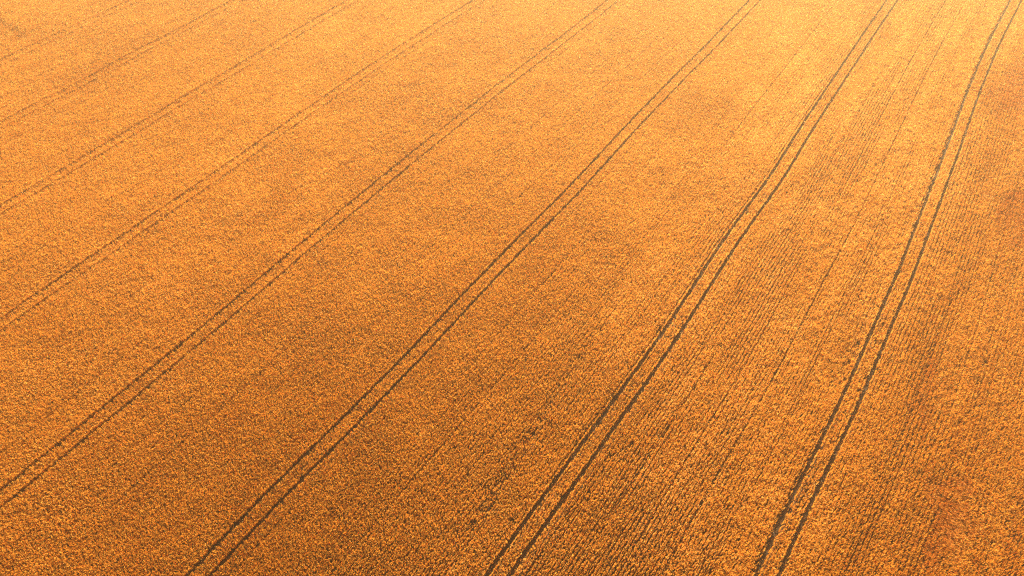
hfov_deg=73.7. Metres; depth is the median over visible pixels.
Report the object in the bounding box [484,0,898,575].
tractor tramline
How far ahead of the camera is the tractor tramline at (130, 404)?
90.85 m
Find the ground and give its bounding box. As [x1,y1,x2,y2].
[0,0,1023,575]
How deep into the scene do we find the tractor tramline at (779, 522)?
90.44 m
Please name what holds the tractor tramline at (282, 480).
on the ground
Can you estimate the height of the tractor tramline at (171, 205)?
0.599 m
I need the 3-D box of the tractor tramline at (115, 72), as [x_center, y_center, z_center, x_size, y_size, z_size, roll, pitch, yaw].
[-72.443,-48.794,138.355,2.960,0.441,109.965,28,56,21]
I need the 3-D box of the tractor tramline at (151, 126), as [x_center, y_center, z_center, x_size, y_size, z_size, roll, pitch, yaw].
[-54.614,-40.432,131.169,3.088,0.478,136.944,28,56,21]
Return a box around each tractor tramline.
[0,0,618,513]
[0,1,482,335]
[6,2,349,213]
[9,6,236,119]
[186,0,760,575]
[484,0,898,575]
[751,0,1022,575]

